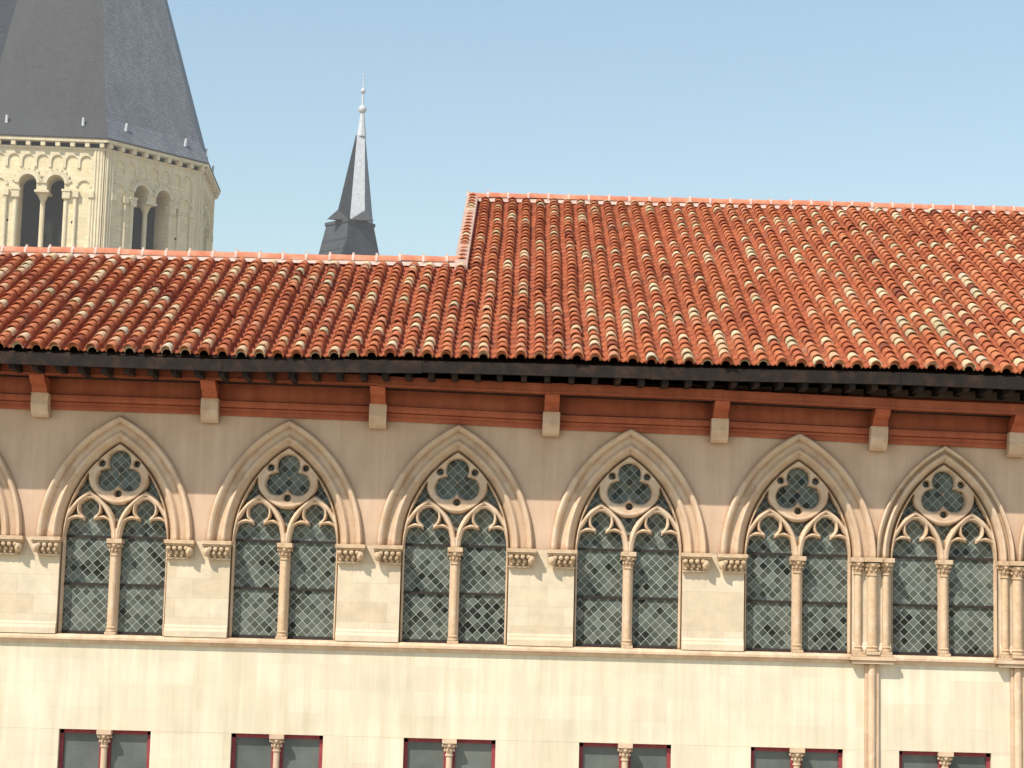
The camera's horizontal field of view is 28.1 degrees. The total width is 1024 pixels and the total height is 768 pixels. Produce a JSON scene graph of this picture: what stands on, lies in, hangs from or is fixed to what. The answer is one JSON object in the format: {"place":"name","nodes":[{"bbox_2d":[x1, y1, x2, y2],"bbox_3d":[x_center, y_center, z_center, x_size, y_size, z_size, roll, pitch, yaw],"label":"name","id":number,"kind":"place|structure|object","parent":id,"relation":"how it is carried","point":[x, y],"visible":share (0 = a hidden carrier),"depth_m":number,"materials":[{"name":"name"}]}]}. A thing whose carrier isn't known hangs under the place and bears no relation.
{"place":"outdoors","nodes":[
{"label":"outdoors","id":0,"kind":"place"},
{"bbox_2d":[0,153,209,250],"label":"tower masonry","id":1,"kind":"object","parent":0,"point":[161,200],"visible":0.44,"depth_m":86.64,"materials":[{"name":"beige stone"}]},
{"bbox_2d":[0,145,188,250],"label":"tower recess interior","id":2,"kind":"object","parent":1,"relation":"in","point":[53,220],"visible":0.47,"depth_m":86.92,"materials":[{"name":"beige stone"}]},
{"bbox_2d":[0,0,219,190],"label":"spire roof","id":3,"kind":"structure","parent":1,"relation":"on","point":[107,68],"depth_m":88.29,"materials":[{"name":"grey stone"}]},
{"bbox_2d":[5,115,213,172],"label":"tower spire vents","id":4,"kind":"object","parent":3,"relation":"attached to","point":[126,129],"visible":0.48,"depth_m":87.19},
{"bbox_2d":[0,134,220,191],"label":"tower spire eave edge","id":5,"kind":"object","parent":3,"relation":"attached to","point":[113,140],"visible":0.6,"depth_m":86.34,"materials":[{"name":"beige stone"}]},
{"bbox_2d":[0,135,219,250],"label":"tower trim","id":6,"kind":"structure","parent":1,"relation":"attached to","point":[102,197],"depth_m":86.32,"materials":[{"name":"beige stone"}]},
{"bbox_2d":[0,351,1023,400],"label":"eaves","id":7,"kind":"object","parent":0,"point":[849,382],"visible":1,"depth_m":35.09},
{"bbox_2d":[167,0,1023,256],"label":"sky","id":8,"kind":"structure","parent":0,"point":[876,101],"materials":[{"name":"blue"}]},
{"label":"building walls","id":9,"kind":"object","parent":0,"visible":0},
{"bbox_2d":[92,354,300,359],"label":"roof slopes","id":10,"kind":"structure","parent":9,"relation":"on","point":[201,357],"depth_m":45.26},
{"bbox_2d":[0,204,1023,376],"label":"roof underlay","id":11,"kind":"object","parent":10,"relation":"on","point":[632,362],"visible":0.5,"depth_m":35.43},
{"bbox_2d":[0,191,1023,269],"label":"roof ridge tiles","id":12,"kind":"object","parent":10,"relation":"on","point":[100,250],"visible":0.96,"depth_m":42.20,"materials":[{"name":"tile"}]},
{"bbox_2d":[0,192,1023,373],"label":"canal roof tiles","id":13,"kind":"object","parent":10,"relation":"on","point":[80,305],"visible":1,"depth_m":39.37,"materials":[{"name":"tile"}]},
{"bbox_2d":[0,641,1010,767],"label":"ashlar wall","id":14,"kind":"structure","parent":9,"relation":"attached to","point":[192,706],"depth_m":35.66,"materials":[{"name":"beige stone"}]},
{"bbox_2d":[96,730,112,767],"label":"colonnette","id":15,"kind":"object","parent":14,"relation":"attached to","point":[104,736],"visible":1,"depth_m":35.53,"materials":[{"name":"stone"}]},
{"bbox_2d":[57,443,169,635],"bbox_3d":[-6.994,2.731,36.206,1.899,3.386,0.218,1,-8,0],"label":"window tracery","id":16,"kind":"object","parent":14,"relation":"on","point":[102,498],"visible":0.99,"depth_m":36.21,"materials":[{"name":"stone"}]},
{"bbox_2d":[269,734,284,767],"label":"colonnette","id":17,"kind":"object","parent":14,"relation":"attached to","point":[276,740],"visible":1,"depth_m":35.52,"materials":[{"name":"stone"}]},
{"bbox_2d":[228,447,338,639],"bbox_3d":[-3.995,2.807,36.185,1.899,3.386,0.218,1,-8,0],"label":"window tracery","id":18,"kind":"object","parent":14,"relation":"on","point":[307,500],"visible":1,"depth_m":36.19,"materials":[{"name":"stone"}]},
{"bbox_2d":[442,739,456,767],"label":"colonnette","id":19,"kind":"object","parent":14,"relation":"attached to","point":[449,745],"visible":1,"depth_m":35.49,"materials":[{"name":"stone"}]},
{"bbox_2d":[399,452,508,644],"bbox_3d":[-0.996,2.882,36.163,1.899,3.386,0.218,1,-8,0],"label":"window tracery","id":20,"kind":"object","parent":14,"relation":"on","point":[473,507],"visible":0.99,"depth_m":36.16,"materials":[{"name":"stone"}]},
{"bbox_2d":[0,537,1023,654],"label":"stone piers","id":21,"kind":"structure","parent":14,"relation":"on","point":[540,600],"depth_m":35.89,"materials":[{"name":"beige stone"}]},
{"bbox_2d":[0,535,25,554],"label":"corbel","id":22,"kind":"object","parent":21,"relation":"attached to","point":[10,544],"visible":1,"depth_m":35.86,"materials":[{"name":"stone"}]},
{"bbox_2d":[30,536,62,555],"bbox_3d":[-8.169,2.842,35.933,0.520,0.325,0.254,1,-8,0],"label":"corbel","id":23,"kind":"object","parent":21,"relation":"attached to","point":[47,545],"visible":1,"depth_m":35.86,"materials":[{"name":"stone"}]},
{"bbox_2d":[164,539,195,558],"bbox_3d":[-5.830,2.900,35.917,0.520,0.325,0.254,1,-8,0],"label":"corbel","id":24,"kind":"object","parent":21,"relation":"attached to","point":[179,549],"visible":1,"depth_m":35.84,"materials":[{"name":"stone"}]},
{"bbox_2d":[202,540,232,559],"bbox_3d":[-5.170,2.917,35.912,0.520,0.325,0.254,1,-8,0],"label":"corbel","id":25,"kind":"object","parent":21,"relation":"attached to","point":[216,550],"visible":1,"depth_m":35.83,"materials":[{"name":"stone"}]},
{"bbox_2d":[335,544,365,563],"bbox_3d":[-2.831,2.975,35.895,0.520,0.325,0.254,1,-8,0],"label":"corbel","id":26,"kind":"object","parent":21,"relation":"attached to","point":[350,553],"visible":1,"depth_m":35.81,"materials":[{"name":"stone"}]},
{"bbox_2d":[373,545,403,564],"bbox_3d":[-2.171,2.992,35.891,0.520,0.325,0.254,1,-8,0],"label":"corbel","id":27,"kind":"object","parent":21,"relation":"attached to","point":[387,554],"visible":1,"depth_m":35.81,"materials":[{"name":"stone"}]},
{"bbox_2d":[507,548,536,567],"bbox_3d":[0.168,3.051,35.874,0.520,0.325,0.254,1,-8,0],"label":"corbel","id":28,"kind":"object","parent":21,"relation":"attached to","point":[521,558],"visible":1,"depth_m":35.80,"materials":[{"name":"stone"}]},
{"bbox_2d":[547,549,576,568],"bbox_3d":[0.878,3.068,35.869,0.520,0.325,0.254,1,-8,0],"label":"corbel","id":29,"kind":"object","parent":21,"relation":"attached to","point":[560,559],"visible":1,"depth_m":35.79,"materials":[{"name":"stone"}]},
{"bbox_2d":[680,553,710,571],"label":"corbel","id":30,"kind":"object","parent":21,"relation":"attached to","point":[695,562],"visible":1,"depth_m":35.77,"materials":[{"name":"stone"}]},
{"bbox_2d":[717,554,747,573],"bbox_3d":[3.857,3.143,35.848,0.520,0.325,0.254,1,-8,0],"label":"corbel","id":31,"kind":"object","parent":21,"relation":"attached to","point":[732,563],"visible":1,"depth_m":35.77,"materials":[{"name":"stone"}]},
{"bbox_2d":[0,632,1023,767],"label":"string course","id":32,"kind":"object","parent":14,"relation":"attached to","point":[871,663],"depth_m":35.69,"materials":[{"name":"stone"}]},
{"bbox_2d":[104,538,123,634],"bbox_3d":[-7.016,3.568,36.027,0.284,1.680,0.275,1,-8,0],"label":"mullion","id":33,"kind":"object","parent":32,"relation":"on","point":[114,545],"visible":1,"depth_m":35.99,"materials":[{"name":"stone"}]},
{"bbox_2d":[275,543,293,638],"bbox_3d":[-4.017,3.643,36.006,0.284,1.680,0.275,1,-8,0],"label":"mullion","id":34,"kind":"object","parent":32,"relation":"on","point":[285,549],"visible":1,"depth_m":35.97,"materials":[{"name":"stone"}]},
{"bbox_2d":[447,547,462,643],"bbox_3d":[-1.018,3.718,35.984,0.284,1.680,0.275,1,-8,0],"label":"mullion","id":35,"kind":"object","parent":32,"relation":"on","point":[454,553],"visible":1,"depth_m":35.95,"materials":[{"name":"stone"}]},
{"bbox_2d":[620,552,635,647],"bbox_3d":[2.031,3.795,35.963,0.284,1.680,0.275,1,-8,0],"label":"mullion","id":36,"kind":"object","parent":32,"relation":"on","point":[628,558],"visible":1,"depth_m":35.92,"materials":[{"name":"stone"}]},
{"bbox_2d":[789,556,805,652],"bbox_3d":[5.010,3.869,35.942,0.284,1.680,0.275,1,-8,0],"label":"mullion","id":37,"kind":"object","parent":32,"relation":"on","point":[797,562],"visible":1,"depth_m":35.90,"materials":[{"name":"stone"}]},
{"bbox_2d":[849,557,864,653],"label":"column","id":38,"kind":"structure","parent":32,"relation":"on","point":[857,563],"depth_m":35.79,"materials":[{"name":"stone"}]},
{"bbox_2d":[863,557,882,654],"bbox_3d":[6.294,3.882,35.789,0.330,1.680,0.321,1,-8,0],"label":"column","id":39,"kind":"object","parent":32,"relation":"on","point":[872,570],"visible":1,"depth_m":35.73,"materials":[{"name":"stone"}]},
{"bbox_2d":[879,558,894,654],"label":"column","id":40,"kind":"structure","parent":32,"relation":"on","point":[886,564],"depth_m":35.78,"materials":[{"name":"stone"}]},
{"bbox_2d":[935,560,952,656],"bbox_3d":[7.579,3.934,35.923,0.284,1.680,0.275,1,-8,0],"label":"mullion","id":41,"kind":"object","parent":32,"relation":"on","point":[944,566],"visible":1,"depth_m":35.88,"materials":[{"name":"stone"}]},
{"bbox_2d":[996,561,1011,657],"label":"column","id":42,"kind":"structure","parent":32,"relation":"on","point":[1004,567],"depth_m":35.77,"materials":[{"name":"stone"}]},
{"bbox_2d":[1009,561,1023,658],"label":"column","id":43,"kind":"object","parent":32,"relation":"on","point":[1017,573],"visible":1,"depth_m":35.71,"materials":[{"name":"stone"}]},
{"bbox_2d":[58,729,989,767],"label":"window frames","id":44,"kind":"structure","parent":14,"relation":"attached to","point":[405,753],"depth_m":35.65,"materials":[{"name":"wood"}]},
{"bbox_2d":[63,733,985,767],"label":"window glass","id":45,"kind":"object","parent":14,"relation":"attached to","point":[81,750],"visible":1,"depth_m":35.68,"materials":[{"name":"grey glass"}]},
{"bbox_2d":[61,535,993,656],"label":"window bars","id":46,"kind":"object","parent":14,"relation":"on","point":[503,594],"visible":0.97,"depth_m":36.11,"materials":[{"name":"metal"}]},
{"bbox_2d":[618,743,632,767],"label":"colonnette","id":47,"kind":"object","parent":14,"relation":"attached to","point":[624,750],"visible":1,"depth_m":35.48,"materials":[{"name":"stone"}]},
{"bbox_2d":[573,456,681,648],"bbox_3d":[2.053,2.958,36.142,1.899,3.386,0.218,1,-8,0],"label":"window tracery","id":48,"kind":"object","parent":14,"relation":"on","point":[612,510],"visible":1,"depth_m":36.14,"materials":[{"name":"stone"}]},
{"bbox_2d":[743,460,850,653],"bbox_3d":[5.032,3.033,36.121,1.899,3.386,0.218,1,-8,0],"label":"window tracery","id":49,"kind":"object","parent":14,"relation":"on","point":[781,515],"visible":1,"depth_m":36.12,"materials":[{"name":"stone"}]},
{"bbox_2d":[746,468,846,653],"bbox_3d":[5.033,3.025,36.222,1.940,3.430,0.001,1,-8,0],"label":"glass","id":50,"kind":"object","parent":49,"relation":"in","point":[824,626],"visible":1,"depth_m":36.16,"materials":[{"name":"grey glass"}]},
{"bbox_2d":[789,748,804,767],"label":"colonnette","id":51,"kind":"object","parent":14,"relation":"attached to","point":[796,754],"visible":1,"depth_m":35.45,"materials":[{"name":"stone"}]},
{"bbox_2d":[890,464,997,657],"bbox_3d":[7.601,3.097,36.102,1.899,3.386,0.218,1,-8,0],"label":"window tracery","id":52,"kind":"object","parent":14,"relation":"on","point":[927,519],"visible":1,"depth_m":36.11,"materials":[{"name":"stone"}]},
{"bbox_2d":[892,472,993,657],"bbox_3d":[7.602,3.089,36.203,1.940,3.430,0.001,1,-8,0],"label":"glass","id":53,"kind":"object","parent":52,"relation":"in","point":[914,629],"visible":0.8,"depth_m":36.14,"materials":[{"name":"grey glass"}]},
{"bbox_2d":[937,752,953,767],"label":"column capital","id":54,"kind":"object","parent":14,"relation":"attached to","point":[945,758],"visible":1,"depth_m":35.43,"materials":[{"name":"stone"}]},
{"bbox_2d":[0,381,1023,560],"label":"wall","id":55,"kind":"structure","parent":9,"relation":"attached to","point":[35,452],"depth_m":36.23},
{"bbox_2d":[0,454,22,535],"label":"archivolt","id":56,"kind":"object","parent":55,"relation":"attached to","point":[11,523],"visible":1,"depth_m":36.12,"materials":[{"name":"stone"}]},
{"bbox_2d":[62,451,166,635],"bbox_3d":[-6.993,2.723,36.307,1.940,3.430,0.001,1,-8,0],"label":"glass","id":57,"kind":"object","parent":55,"relation":"attached to","point":[143,561],"visible":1,"depth_m":36.24,"materials":[{"name":"grey glass"}]},
{"bbox_2d":[37,415,192,539],"bbox_3d":[-6.966,1.651,36.274,2.740,2.187,0.350,1,-8,0],"label":"archivolt","id":58,"kind":"object","parent":55,"relation":"attached to","point":[87,453],"visible":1,"depth_m":36.19,"materials":[{"name":"stone"}]},
{"bbox_2d":[232,455,335,639],"bbox_3d":[-3.994,2.798,36.286,1.940,3.430,0.001,1,-8,0],"label":"glass","id":59,"kind":"object","parent":55,"relation":"attached to","point":[313,566],"visible":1,"depth_m":36.22,"materials":[{"name":"grey glass"}]},
{"bbox_2d":[207,420,362,543],"bbox_3d":[-3.967,1.726,36.253,2.740,2.187,0.350,1,-8,0],"label":"archivolt","id":60,"kind":"object","parent":55,"relation":"attached to","point":[256,457],"visible":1,"depth_m":36.17,"materials":[{"name":"stone"}]},
{"bbox_2d":[402,460,505,644],"bbox_3d":[-0.995,2.873,36.264,1.940,3.430,0.001,1,-8,0],"label":"glass","id":61,"kind":"object","parent":55,"relation":"attached to","point":[481,617],"visible":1,"depth_m":36.20,"materials":[{"name":"grey glass"}]},
{"bbox_2d":[377,424,532,548],"bbox_3d":[-0.969,1.802,36.232,2.740,2.187,0.350,1,-8,0],"label":"archivolt","id":62,"kind":"object","parent":55,"relation":"attached to","point":[432,455],"visible":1,"depth_m":36.15,"materials":[{"name":"stone"}]},
{"bbox_2d":[0,364,1023,457],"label":"cornice","id":63,"kind":"structure","parent":55,"relation":"attached to","point":[874,422],"depth_m":36.24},
{"bbox_2d":[575,464,678,648],"bbox_3d":[2.054,2.950,36.243,1.940,3.430,0.001,1,-8,0],"label":"glass","id":64,"kind":"object","parent":55,"relation":"attached to","point":[599,621],"visible":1,"depth_m":36.18,"materials":[{"name":"grey glass"}]},
{"bbox_2d":[551,428,706,552],"bbox_3d":[2.080,1.878,36.210,2.740,2.187,0.350,1,-8,0],"label":"archivolt","id":65,"kind":"object","parent":55,"relation":"attached to","point":[652,458],"visible":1,"depth_m":36.13,"materials":[{"name":"stone"}]},
{"bbox_2d":[720,433,876,557],"bbox_3d":[5.059,1.953,36.189,2.740,2.187,0.350,1,-8,0],"label":"archivolt","id":66,"kind":"object","parent":55,"relation":"attached to","point":[826,467],"visible":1,"depth_m":36.11,"materials":[{"name":"stone"}]},
{"bbox_2d":[876,446,1014,560],"bbox_3d":[7.626,2.101,36.167,2.440,2.019,0.335,1,-8,0],"label":"archivolt","id":67,"kind":"object","parent":55,"relation":"attached to","point":[969,474],"visible":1,"depth_m":36.09,"materials":[{"name":"stone"}]},
{"bbox_2d":[1018,523,1023,560],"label":"archivolt","id":68,"kind":"object","parent":55,"relation":"attached to","point":[1021,550],"visible":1,"depth_m":35.93,"materials":[{"name":"stone"}]},
{"label":"ground","id":69,"kind":"structure","parent":0,"visible":0},
{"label":"small spire","id":70,"kind":"object","parent":69,"relation":"on","visible":0},
{"bbox_2d":[318,135,378,255],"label":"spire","id":71,"kind":"structure","parent":70,"relation":"on","point":[349,230],"depth_m":107.70,"materials":[{"name":"grey stone"}]},
{"bbox_2d":[357,74,366,136],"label":"finial","id":72,"kind":"object","parent":71,"relation":"on","point":[362,109],"visible":1,"depth_m":108.85,"materials":[{"name":"grey metal"}]}
]}

